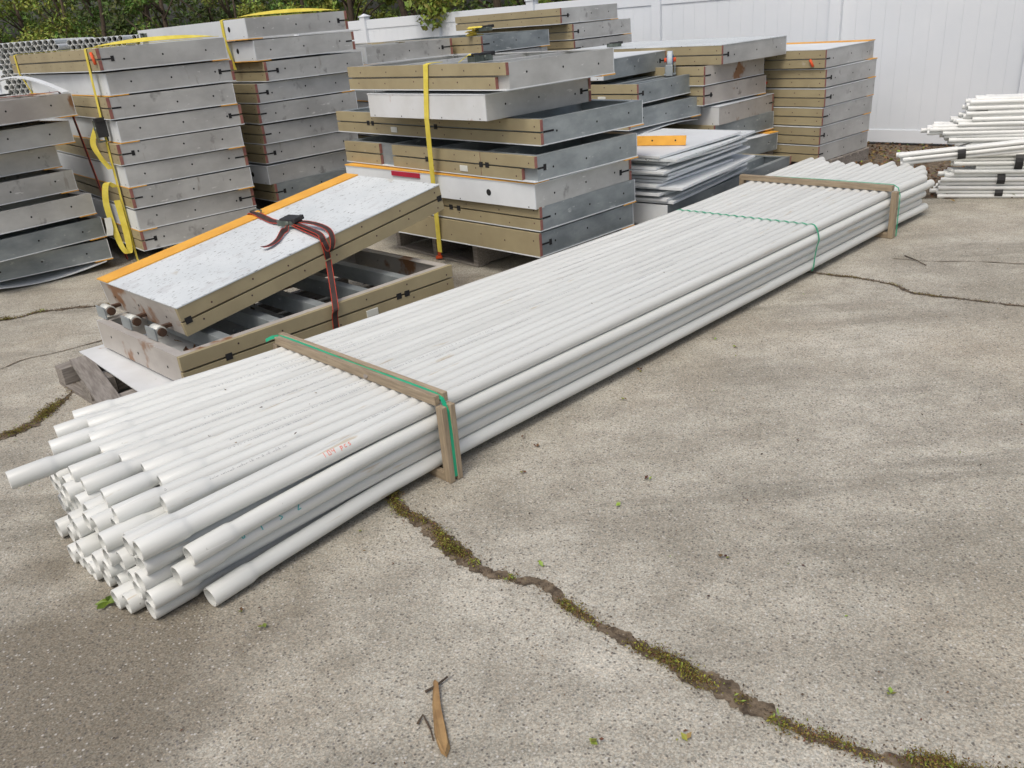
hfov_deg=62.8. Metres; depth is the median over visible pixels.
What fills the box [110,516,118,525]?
conduit pipe
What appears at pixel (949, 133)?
thin pipe
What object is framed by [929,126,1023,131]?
thin pipe
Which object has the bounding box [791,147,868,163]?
panel
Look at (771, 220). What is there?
packing strap
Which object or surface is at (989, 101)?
thin pipe
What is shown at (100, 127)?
ratchet buckle
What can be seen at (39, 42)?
stacked pipe
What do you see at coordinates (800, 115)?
ramp panel
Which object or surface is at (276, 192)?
ramp panel
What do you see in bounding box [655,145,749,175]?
white sheet
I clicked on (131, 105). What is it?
ramp panel
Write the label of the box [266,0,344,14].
shrub
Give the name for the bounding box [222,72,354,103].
ramp panel
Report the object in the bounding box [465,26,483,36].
strap bundle
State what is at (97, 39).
stacked pipe
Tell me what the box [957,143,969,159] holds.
tape tie
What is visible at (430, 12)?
broadleaf tree
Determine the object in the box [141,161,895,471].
conduit pipe
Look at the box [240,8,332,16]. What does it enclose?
cargo strap
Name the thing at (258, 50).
ramp panel
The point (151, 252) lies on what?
wooden pallet
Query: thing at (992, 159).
thin pipe
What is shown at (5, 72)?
stacked pipe
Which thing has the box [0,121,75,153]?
ramp panel
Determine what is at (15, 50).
stacked pipe
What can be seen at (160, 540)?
conduit pipe
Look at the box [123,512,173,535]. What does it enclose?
conduit pipe
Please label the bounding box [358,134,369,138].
ramp panel
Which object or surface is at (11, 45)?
stacked pipe
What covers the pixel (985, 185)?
thin pipe
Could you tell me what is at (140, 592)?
conduit pipe
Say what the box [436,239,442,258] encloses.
hook
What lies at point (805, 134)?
ramp panel
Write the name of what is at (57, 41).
stacked pipe
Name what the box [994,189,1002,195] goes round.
tape tie
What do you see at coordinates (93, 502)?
conduit pipe
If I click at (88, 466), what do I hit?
conduit pipe
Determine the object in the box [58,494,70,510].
conduit pipe
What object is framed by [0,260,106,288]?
warped sheet
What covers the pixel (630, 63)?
ramp panel
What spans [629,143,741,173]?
white sheet
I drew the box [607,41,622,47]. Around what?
ratchet buckle
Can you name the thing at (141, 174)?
ramp panel
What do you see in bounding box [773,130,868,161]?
ramp panel
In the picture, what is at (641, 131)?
warped sheet
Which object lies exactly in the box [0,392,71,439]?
crack
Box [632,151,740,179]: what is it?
white sheet
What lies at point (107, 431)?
conduit pipe
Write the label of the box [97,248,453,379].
ramp panel
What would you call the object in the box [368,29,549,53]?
ramp panel
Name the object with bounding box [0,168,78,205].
ramp panel
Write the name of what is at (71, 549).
conduit pipe
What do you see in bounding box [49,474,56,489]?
conduit pipe
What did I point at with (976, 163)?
thin pipe
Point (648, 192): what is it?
white sheet
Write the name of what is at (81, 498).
conduit pipe
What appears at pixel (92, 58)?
orange peg
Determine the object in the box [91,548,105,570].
conduit pipe
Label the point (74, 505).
conduit pipe
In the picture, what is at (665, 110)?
ramp panel
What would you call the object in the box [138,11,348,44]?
ramp panel
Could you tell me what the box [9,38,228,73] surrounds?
ramp panel
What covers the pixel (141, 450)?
conduit pipe
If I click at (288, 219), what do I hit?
ratchet buckle
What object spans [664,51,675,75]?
caster wheel
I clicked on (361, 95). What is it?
ramp panel
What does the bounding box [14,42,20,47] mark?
stacked pipe
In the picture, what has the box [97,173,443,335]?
ramp panel
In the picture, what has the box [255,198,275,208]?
wooden pallet
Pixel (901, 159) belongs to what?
thin pipe
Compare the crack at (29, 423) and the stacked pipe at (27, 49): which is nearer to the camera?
the crack at (29, 423)
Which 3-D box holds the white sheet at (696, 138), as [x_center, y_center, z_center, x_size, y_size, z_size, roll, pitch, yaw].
[1.124,-1.907,6.598,0.876,0.020,1.100,18,33,42]
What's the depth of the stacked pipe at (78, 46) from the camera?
9.21 m
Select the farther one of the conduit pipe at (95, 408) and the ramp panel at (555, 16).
the ramp panel at (555, 16)
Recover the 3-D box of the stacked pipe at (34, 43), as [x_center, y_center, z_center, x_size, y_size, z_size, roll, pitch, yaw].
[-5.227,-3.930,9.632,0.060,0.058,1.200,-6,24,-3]
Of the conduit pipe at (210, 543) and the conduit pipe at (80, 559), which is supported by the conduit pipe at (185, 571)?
the conduit pipe at (210, 543)
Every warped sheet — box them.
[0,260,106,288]
[608,119,696,134]
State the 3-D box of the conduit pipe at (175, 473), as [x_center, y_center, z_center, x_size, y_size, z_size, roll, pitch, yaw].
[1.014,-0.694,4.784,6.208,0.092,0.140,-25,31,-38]
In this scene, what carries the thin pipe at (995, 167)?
on the thin pipe at (952, 170)
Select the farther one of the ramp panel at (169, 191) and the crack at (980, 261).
the ramp panel at (169, 191)
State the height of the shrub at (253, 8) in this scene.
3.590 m
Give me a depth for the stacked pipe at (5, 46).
9.09 m
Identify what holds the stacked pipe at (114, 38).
on the stacked pipe
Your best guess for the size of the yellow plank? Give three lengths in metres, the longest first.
0.620 x 0.072 x 0.008 m
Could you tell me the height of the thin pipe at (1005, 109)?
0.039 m
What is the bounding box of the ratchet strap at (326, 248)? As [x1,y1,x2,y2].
[247,211,338,328]
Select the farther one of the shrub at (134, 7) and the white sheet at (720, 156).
the shrub at (134, 7)
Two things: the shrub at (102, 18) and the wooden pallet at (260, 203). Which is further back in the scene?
the shrub at (102, 18)
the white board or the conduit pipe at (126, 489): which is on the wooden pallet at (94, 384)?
the white board
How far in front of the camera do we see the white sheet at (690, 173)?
6.32 m
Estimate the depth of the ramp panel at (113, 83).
6.54 m
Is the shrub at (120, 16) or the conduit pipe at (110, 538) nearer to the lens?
the conduit pipe at (110, 538)
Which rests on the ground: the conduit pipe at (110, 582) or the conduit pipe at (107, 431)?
the conduit pipe at (110, 582)
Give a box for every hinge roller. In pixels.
[95,302,121,319]
[120,312,146,329]
[145,322,172,340]
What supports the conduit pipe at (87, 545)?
on the conduit pipe at (87, 560)
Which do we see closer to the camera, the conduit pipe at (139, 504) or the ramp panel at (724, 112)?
the conduit pipe at (139, 504)
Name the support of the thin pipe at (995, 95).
on the thin pipe
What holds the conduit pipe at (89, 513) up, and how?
on the conduit pipe
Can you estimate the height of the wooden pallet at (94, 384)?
0.133 m
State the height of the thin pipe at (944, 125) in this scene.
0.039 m
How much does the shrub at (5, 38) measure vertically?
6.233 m
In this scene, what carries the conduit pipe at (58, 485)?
on the conduit pipe
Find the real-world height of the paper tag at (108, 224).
0.140 m
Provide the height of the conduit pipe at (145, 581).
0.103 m
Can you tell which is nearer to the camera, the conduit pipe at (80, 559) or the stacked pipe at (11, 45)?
the conduit pipe at (80, 559)
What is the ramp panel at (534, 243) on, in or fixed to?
on the wooden pallet at (483, 256)
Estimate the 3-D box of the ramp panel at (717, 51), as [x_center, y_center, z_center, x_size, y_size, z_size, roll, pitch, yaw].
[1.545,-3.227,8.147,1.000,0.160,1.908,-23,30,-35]
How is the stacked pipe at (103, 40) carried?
on the stacked pipe
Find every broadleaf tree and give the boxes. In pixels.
[402,0,572,30]
[424,0,524,11]
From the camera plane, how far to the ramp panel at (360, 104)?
8.41 m
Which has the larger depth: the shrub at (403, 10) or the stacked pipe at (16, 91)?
the shrub at (403, 10)
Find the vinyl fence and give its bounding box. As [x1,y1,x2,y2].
[0,0,1023,143]
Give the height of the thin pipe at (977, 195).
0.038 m
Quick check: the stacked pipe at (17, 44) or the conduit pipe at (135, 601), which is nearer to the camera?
the conduit pipe at (135, 601)
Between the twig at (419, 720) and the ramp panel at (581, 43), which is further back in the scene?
the ramp panel at (581, 43)
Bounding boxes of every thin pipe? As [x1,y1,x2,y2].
[896,139,1023,156]
[899,140,1023,157]
[900,144,1023,160]
[900,149,1023,165]
[903,145,1023,161]
[921,128,926,132]
[927,130,942,134]
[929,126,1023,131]
[929,188,936,192]
[932,124,1023,127]
[936,189,1023,193]
[937,194,1023,197]
[938,171,947,175]
[938,186,1023,189]
[940,177,1023,181]
[940,181,1023,185]
[942,129,1023,135]
[944,133,1023,138]
[944,173,1023,176]
[947,167,970,170]
[948,137,1023,142]
[948,168,974,172]
[948,185,1023,185]
[951,156,1015,161]
[951,169,987,172]
[954,141,1000,145]
[954,161,1023,165]
[954,169,1023,173]
[956,118,1023,123]
[958,121,1023,126]
[963,114,1023,118]
[966,103,1023,107]
[966,110,1023,115]
[967,105,1023,110]
[970,98,1023,104]
[972,116,1023,121]
[975,94,1023,97]
[975,165,1023,169]
[976,96,1023,99]
[986,153,1023,156]
[988,109,1023,110]
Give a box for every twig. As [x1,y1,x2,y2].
[416,714,433,740]
[425,676,447,692]
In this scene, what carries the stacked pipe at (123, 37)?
on the stacked pipe
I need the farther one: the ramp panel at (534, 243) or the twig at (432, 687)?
the ramp panel at (534, 243)
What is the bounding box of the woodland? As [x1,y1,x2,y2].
[1,0,568,40]
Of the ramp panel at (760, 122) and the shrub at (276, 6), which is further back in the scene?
the shrub at (276, 6)
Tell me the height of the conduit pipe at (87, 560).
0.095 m
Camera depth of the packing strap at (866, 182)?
5.89 m
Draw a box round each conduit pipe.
[5,162,844,489]
[48,161,829,454]
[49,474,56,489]
[53,157,824,436]
[54,468,69,486]
[54,515,70,536]
[55,481,62,493]
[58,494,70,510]
[60,489,71,506]
[61,473,72,483]
[62,480,83,501]
[67,507,82,527]
[67,524,79,541]
[67,542,80,562]
[68,164,859,481]
[71,500,77,509]
[72,157,813,418]
[72,516,95,537]
[74,491,100,511]
[75,532,101,557]
[75,549,84,567]
[80,164,878,494]
[82,485,159,530]
[82,495,103,510]
[82,555,94,574]
[87,159,825,426]
[88,161,840,441]
[88,560,103,580]
[90,486,159,533]
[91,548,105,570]
[97,506,165,551]
[98,162,855,452]
[100,165,896,506]
[101,570,116,586]
[102,545,124,566]
[102,558,123,577]
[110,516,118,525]
[111,166,913,522]
[111,580,133,608]
[115,547,135,569]
[115,570,128,585]
[119,162,872,461]
[122,169,926,555]
[122,588,146,613]
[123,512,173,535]
[127,566,140,584]
[132,174,926,560]
[132,578,145,598]
[134,556,185,590]
[136,426,406,575]
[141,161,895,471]
[144,199,921,608]
[145,474,392,618]
[157,164,913,485]
[159,165,925,513]
[171,191,925,585]
[182,179,934,565]
[204,203,927,606]
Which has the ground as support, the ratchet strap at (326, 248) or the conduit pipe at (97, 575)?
the conduit pipe at (97, 575)
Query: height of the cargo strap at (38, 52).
0.346 m
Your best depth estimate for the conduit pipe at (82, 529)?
2.90 m
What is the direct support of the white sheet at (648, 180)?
on the white sheet at (690, 173)
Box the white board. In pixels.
[79,304,284,391]
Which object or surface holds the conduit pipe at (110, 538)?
on the conduit pipe at (112, 558)
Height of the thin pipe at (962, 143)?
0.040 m
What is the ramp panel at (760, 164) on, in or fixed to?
on the wooden pallet
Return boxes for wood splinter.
[432,680,449,756]
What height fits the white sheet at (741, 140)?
0.033 m
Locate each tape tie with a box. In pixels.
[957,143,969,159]
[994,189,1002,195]
[996,174,1005,183]
[1014,154,1023,168]
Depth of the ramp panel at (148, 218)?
6.86 m
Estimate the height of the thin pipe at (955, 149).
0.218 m
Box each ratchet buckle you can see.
[92,117,108,142]
[140,33,146,37]
[276,214,303,226]
[467,51,494,62]
[476,24,493,31]
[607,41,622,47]
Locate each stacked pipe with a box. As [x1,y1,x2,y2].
[2,69,8,74]
[3,43,9,48]
[8,42,14,47]
[9,84,16,89]
[13,47,18,52]
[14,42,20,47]
[14,89,20,94]
[16,79,22,83]
[19,47,25,52]
[20,41,26,46]
[24,46,30,51]
[26,41,32,46]
[32,40,38,45]
[36,46,42,50]
[37,40,43,45]
[42,45,48,50]
[43,39,49,44]
[49,37,93,44]
[52,49,70,51]
[53,43,70,49]
[72,39,77,44]
[76,44,82,49]
[77,39,84,44]
[84,38,89,43]
[89,38,95,43]
[95,37,100,42]
[100,37,107,42]
[111,36,118,41]
[117,35,131,40]
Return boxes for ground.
[0,142,1023,767]
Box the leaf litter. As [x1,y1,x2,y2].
[789,141,1012,200]
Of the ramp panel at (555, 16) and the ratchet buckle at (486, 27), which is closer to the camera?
the ratchet buckle at (486, 27)
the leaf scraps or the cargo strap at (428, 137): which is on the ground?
the leaf scraps
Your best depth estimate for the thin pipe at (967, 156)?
6.49 m
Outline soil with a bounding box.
[790,142,964,198]
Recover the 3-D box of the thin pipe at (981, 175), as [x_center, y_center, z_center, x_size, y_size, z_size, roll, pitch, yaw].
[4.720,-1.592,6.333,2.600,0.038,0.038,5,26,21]
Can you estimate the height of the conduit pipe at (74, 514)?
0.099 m
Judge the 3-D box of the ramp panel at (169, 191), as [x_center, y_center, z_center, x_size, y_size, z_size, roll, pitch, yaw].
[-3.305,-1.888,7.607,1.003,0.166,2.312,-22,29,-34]
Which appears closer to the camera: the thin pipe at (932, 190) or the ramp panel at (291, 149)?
the thin pipe at (932, 190)
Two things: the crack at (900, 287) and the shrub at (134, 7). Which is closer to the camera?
the crack at (900, 287)
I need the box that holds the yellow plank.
[637,135,686,145]
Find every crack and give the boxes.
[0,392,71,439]
[3,340,101,367]
[12,305,116,318]
[386,495,964,767]
[811,272,1023,305]
[894,258,1020,263]
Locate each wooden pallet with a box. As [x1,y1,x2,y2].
[55,277,375,403]
[123,243,175,255]
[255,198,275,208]
[396,232,514,266]
[760,150,773,154]
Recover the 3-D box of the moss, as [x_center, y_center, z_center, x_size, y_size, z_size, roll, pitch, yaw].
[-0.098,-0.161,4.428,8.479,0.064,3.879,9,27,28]
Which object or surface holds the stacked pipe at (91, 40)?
on the stacked pipe
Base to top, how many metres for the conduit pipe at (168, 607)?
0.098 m
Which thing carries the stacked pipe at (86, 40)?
on the stacked pipe
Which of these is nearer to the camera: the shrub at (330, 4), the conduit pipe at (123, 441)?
the conduit pipe at (123, 441)
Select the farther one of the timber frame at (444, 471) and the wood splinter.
the timber frame at (444, 471)
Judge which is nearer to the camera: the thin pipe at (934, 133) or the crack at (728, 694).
the crack at (728, 694)
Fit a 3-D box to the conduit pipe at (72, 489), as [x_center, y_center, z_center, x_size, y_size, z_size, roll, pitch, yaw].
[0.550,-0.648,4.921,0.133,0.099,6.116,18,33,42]
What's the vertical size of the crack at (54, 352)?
0.001 m
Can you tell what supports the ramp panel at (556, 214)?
on the ramp panel at (534, 243)
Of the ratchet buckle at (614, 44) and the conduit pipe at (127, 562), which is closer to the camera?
the conduit pipe at (127, 562)
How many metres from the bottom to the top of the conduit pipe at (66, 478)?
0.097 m
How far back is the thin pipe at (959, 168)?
6.79 m
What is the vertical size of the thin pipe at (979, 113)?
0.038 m
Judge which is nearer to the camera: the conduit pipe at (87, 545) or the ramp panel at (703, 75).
the conduit pipe at (87, 545)
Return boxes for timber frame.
[273,332,462,482]
[739,174,898,238]
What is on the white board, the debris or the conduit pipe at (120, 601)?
the debris
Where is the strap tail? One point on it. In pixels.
(123, 222)
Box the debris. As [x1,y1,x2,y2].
[167,286,366,350]
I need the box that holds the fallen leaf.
[95,596,113,608]
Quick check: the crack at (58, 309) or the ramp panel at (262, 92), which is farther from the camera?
the ramp panel at (262, 92)
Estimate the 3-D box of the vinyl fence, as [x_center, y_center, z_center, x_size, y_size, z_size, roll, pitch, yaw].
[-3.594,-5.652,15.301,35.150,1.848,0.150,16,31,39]
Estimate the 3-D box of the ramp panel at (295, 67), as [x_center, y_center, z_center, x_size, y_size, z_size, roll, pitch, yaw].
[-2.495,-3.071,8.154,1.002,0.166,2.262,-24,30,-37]
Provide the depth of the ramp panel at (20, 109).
6.23 m
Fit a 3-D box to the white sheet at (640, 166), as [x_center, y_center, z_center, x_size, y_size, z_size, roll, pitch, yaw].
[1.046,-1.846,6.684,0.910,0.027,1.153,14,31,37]
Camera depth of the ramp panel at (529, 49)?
8.89 m
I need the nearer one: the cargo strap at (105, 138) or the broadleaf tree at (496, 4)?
the cargo strap at (105, 138)
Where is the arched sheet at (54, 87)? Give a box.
[0,76,68,93]
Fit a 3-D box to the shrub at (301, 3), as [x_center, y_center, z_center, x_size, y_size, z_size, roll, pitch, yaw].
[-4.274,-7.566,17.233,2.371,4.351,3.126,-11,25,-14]
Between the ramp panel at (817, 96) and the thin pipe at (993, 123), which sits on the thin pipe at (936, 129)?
the thin pipe at (993, 123)
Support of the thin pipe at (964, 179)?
on the thin pipe at (983, 183)
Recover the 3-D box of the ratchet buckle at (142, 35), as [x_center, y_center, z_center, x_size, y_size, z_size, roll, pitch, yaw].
[-3.659,-3.444,8.322,0.051,0.079,0.160,-25,31,-38]
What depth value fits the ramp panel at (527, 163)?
5.69 m
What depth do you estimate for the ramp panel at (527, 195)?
5.62 m
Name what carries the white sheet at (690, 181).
on the white sheet at (742, 164)
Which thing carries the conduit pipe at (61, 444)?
on the conduit pipe
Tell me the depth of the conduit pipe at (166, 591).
3.45 m
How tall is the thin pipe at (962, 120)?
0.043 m
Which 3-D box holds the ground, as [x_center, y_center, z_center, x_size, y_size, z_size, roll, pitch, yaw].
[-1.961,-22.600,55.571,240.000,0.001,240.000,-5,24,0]
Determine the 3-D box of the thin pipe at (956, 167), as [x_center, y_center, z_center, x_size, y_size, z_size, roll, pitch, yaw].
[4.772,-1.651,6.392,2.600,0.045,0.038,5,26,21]
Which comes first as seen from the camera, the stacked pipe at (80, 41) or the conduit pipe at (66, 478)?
the conduit pipe at (66, 478)
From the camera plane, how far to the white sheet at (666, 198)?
6.23 m
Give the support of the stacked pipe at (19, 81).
on the stacked pipe
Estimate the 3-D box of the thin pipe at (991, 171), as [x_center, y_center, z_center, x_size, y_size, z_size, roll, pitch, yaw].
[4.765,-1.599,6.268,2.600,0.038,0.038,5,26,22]
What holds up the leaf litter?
on the soil
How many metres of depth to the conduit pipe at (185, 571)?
3.40 m
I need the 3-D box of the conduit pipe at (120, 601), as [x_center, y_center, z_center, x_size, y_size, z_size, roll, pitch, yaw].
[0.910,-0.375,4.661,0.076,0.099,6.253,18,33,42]
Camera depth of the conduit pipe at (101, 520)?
2.80 m
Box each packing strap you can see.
[266,335,457,476]
[678,209,819,270]
[778,176,900,235]
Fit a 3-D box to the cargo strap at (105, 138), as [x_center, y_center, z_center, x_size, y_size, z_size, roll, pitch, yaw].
[-2.761,-1.881,6.768,0.926,1.626,0.093,-22,29,-34]
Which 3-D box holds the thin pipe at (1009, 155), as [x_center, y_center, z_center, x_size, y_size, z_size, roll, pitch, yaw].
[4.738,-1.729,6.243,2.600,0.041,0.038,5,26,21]
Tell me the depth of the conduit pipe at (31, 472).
3.49 m
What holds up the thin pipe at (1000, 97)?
on the thin pipe at (967, 104)
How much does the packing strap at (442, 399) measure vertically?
0.354 m
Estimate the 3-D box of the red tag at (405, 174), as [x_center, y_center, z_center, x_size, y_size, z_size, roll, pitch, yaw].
[-0.776,-1.524,6.093,0.320,0.033,0.008,18,33,41]
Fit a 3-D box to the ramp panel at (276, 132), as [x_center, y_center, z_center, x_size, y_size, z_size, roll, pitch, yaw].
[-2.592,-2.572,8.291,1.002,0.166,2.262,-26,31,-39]
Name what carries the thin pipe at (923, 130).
on the thin pipe
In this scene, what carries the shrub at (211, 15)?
on the ground
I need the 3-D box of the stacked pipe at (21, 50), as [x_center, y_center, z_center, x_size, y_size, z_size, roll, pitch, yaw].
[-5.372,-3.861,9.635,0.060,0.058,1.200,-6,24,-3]
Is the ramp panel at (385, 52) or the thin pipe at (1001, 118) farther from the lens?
the ramp panel at (385, 52)
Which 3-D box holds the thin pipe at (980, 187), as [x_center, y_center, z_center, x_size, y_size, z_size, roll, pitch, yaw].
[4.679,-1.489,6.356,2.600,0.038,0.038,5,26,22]
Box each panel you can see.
[0,93,77,125]
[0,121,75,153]
[0,146,61,176]
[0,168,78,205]
[0,192,96,234]
[0,215,106,261]
[0,238,112,281]
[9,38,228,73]
[25,60,235,96]
[34,83,237,119]
[40,104,244,143]
[51,126,244,165]
[57,147,248,188]
[74,167,254,209]
[74,188,256,231]
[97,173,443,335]
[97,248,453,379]
[102,206,256,250]
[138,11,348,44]
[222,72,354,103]
[227,31,355,62]
[230,52,362,81]
[237,113,339,144]
[239,91,357,124]
[244,132,357,163]
[245,149,353,184]
[253,168,346,201]
[334,38,453,64]
[336,99,643,145]
[344,132,637,182]
[345,160,631,209]
[347,48,614,90]
[354,90,386,101]
[357,101,368,107]
[358,133,378,135]
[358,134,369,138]
[367,77,590,120]
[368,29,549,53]
[399,203,634,257]
[433,179,635,231]
[454,46,546,54]
[455,3,617,30]
[477,18,631,40]
[543,34,631,50]
[572,35,786,64]
[588,74,694,103]
[591,50,666,80]
[591,58,763,85]
[617,96,700,130]
[633,154,790,223]
[661,111,773,132]
[674,75,765,105]
[674,93,773,124]
[736,130,778,153]
[761,58,876,86]
[764,39,874,68]
[765,76,875,106]
[768,112,870,144]
[773,94,873,125]
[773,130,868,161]
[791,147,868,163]
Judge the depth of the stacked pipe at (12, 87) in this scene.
9.24 m
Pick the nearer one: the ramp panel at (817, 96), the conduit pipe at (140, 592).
the conduit pipe at (140, 592)
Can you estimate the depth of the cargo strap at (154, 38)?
6.33 m
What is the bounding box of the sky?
[0,0,567,39]
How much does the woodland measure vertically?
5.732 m
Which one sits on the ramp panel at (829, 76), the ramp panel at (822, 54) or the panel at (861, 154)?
the ramp panel at (822, 54)
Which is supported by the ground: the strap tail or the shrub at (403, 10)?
the shrub at (403, 10)
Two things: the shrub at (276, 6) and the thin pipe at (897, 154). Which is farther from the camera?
the shrub at (276, 6)
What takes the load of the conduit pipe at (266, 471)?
on the conduit pipe
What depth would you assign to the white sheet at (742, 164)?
6.64 m
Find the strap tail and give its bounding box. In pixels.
[90,127,132,253]
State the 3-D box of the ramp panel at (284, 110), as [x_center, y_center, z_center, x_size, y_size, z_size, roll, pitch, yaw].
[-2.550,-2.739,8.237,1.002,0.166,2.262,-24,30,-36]
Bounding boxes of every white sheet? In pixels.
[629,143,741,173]
[631,129,754,161]
[631,138,746,164]
[631,163,668,169]
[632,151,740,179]
[632,167,682,175]
[632,172,687,182]
[635,154,754,190]
[635,158,732,187]
[635,168,737,201]
[635,188,670,196]
[636,167,746,203]
[637,128,740,158]
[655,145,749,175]
[658,162,747,190]
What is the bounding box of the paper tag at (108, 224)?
[104,217,112,235]
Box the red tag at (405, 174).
[391,171,419,177]
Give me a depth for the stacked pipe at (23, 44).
9.10 m
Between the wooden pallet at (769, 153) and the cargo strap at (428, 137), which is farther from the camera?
the wooden pallet at (769, 153)
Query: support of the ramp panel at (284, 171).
on the ramp panel at (276, 192)
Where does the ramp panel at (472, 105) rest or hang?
on the ramp panel at (564, 123)
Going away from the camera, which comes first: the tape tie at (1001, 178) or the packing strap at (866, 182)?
the packing strap at (866, 182)
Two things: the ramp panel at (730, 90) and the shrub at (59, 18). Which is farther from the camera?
the shrub at (59, 18)
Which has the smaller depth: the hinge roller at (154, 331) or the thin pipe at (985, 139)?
the hinge roller at (154, 331)
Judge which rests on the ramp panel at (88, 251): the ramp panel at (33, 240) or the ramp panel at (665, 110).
the ramp panel at (33, 240)
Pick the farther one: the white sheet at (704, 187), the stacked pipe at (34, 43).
the stacked pipe at (34, 43)
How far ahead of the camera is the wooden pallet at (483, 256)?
6.40 m
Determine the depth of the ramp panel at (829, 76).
7.88 m
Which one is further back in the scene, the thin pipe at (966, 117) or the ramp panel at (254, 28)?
the ramp panel at (254, 28)
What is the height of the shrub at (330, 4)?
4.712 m
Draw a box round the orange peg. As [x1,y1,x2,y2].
[89,52,96,64]
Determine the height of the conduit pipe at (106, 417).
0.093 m
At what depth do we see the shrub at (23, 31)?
25.77 m
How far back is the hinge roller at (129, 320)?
4.39 m
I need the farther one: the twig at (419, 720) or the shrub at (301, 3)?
the shrub at (301, 3)
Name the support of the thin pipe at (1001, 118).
on the thin pipe at (993, 123)
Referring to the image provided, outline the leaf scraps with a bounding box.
[7,234,1022,764]
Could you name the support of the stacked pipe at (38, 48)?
on the stacked pipe
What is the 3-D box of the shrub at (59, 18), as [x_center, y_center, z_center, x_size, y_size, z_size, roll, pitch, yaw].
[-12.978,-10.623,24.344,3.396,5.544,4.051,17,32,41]
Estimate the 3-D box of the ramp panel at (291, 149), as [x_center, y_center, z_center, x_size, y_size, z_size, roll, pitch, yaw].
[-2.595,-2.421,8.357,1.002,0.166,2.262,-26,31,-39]
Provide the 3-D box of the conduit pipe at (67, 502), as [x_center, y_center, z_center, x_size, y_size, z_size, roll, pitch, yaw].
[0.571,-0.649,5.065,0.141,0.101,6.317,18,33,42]
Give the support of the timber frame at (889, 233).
on the conduit pipe at (228, 585)
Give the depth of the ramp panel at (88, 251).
6.66 m
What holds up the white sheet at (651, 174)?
on the white sheet at (720, 156)
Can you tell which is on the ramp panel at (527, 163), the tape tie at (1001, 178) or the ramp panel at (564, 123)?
the ramp panel at (564, 123)
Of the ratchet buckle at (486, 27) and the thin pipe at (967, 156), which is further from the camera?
the ratchet buckle at (486, 27)
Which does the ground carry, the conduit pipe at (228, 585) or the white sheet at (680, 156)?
the conduit pipe at (228, 585)
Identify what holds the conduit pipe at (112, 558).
on the conduit pipe at (113, 571)
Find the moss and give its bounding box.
[0,272,1023,767]
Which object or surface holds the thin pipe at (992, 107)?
on the thin pipe
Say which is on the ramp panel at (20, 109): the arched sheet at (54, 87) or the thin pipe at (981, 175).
the arched sheet at (54, 87)
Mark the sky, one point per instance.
(396, 5)
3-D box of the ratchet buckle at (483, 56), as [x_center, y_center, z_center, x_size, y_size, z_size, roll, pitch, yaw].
[-0.195,-2.073,5.306,0.174,0.055,0.086,-25,31,-38]
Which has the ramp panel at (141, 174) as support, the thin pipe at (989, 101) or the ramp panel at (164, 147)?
the ramp panel at (164, 147)
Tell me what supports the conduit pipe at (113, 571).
on the conduit pipe at (121, 578)
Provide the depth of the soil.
8.59 m
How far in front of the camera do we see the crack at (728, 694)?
2.26 m
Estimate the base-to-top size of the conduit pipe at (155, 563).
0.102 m
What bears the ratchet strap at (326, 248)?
on the ramp panel at (191, 286)
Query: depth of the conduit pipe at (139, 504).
3.30 m
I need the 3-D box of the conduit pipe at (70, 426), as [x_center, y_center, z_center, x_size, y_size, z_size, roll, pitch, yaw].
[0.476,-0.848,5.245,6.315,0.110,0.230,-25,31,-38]
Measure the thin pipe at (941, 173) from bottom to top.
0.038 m
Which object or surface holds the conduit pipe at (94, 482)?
on the conduit pipe at (81, 498)
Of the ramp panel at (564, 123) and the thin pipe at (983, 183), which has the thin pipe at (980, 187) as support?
the thin pipe at (983, 183)
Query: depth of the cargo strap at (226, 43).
7.22 m
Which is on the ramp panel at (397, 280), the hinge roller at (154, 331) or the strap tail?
the hinge roller at (154, 331)
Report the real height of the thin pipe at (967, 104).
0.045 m
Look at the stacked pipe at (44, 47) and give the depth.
9.14 m
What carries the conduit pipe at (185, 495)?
on the conduit pipe at (141, 525)
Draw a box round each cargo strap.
[1,91,127,258]
[13,46,113,93]
[84,38,202,260]
[94,35,216,46]
[220,13,306,69]
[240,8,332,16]
[423,62,441,251]
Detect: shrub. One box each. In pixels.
[0,0,43,42]
[0,0,76,42]
[9,0,106,42]
[52,0,132,38]
[102,0,173,36]
[120,0,172,33]
[179,0,251,23]
[201,0,267,19]
[245,0,347,20]
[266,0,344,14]
[278,0,397,21]
[397,0,453,15]
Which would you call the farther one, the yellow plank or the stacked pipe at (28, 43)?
the stacked pipe at (28, 43)
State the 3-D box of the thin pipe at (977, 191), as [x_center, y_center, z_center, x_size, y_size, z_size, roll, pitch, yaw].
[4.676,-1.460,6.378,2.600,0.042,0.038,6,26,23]
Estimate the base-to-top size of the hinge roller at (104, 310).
0.067 m
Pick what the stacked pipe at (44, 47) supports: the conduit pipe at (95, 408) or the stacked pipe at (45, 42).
the stacked pipe at (45, 42)
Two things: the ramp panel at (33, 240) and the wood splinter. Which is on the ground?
the wood splinter
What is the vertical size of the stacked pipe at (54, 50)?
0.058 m
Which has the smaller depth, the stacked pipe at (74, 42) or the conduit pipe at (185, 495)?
the conduit pipe at (185, 495)
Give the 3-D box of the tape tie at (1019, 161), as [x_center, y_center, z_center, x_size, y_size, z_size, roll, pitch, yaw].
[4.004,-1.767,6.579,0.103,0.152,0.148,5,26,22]
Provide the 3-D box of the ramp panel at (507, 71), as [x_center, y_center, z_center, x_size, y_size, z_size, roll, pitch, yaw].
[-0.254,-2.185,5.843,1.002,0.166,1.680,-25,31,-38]
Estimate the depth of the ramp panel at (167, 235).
6.83 m
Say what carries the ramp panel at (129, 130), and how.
on the ramp panel at (164, 147)
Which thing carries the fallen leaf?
on the ground

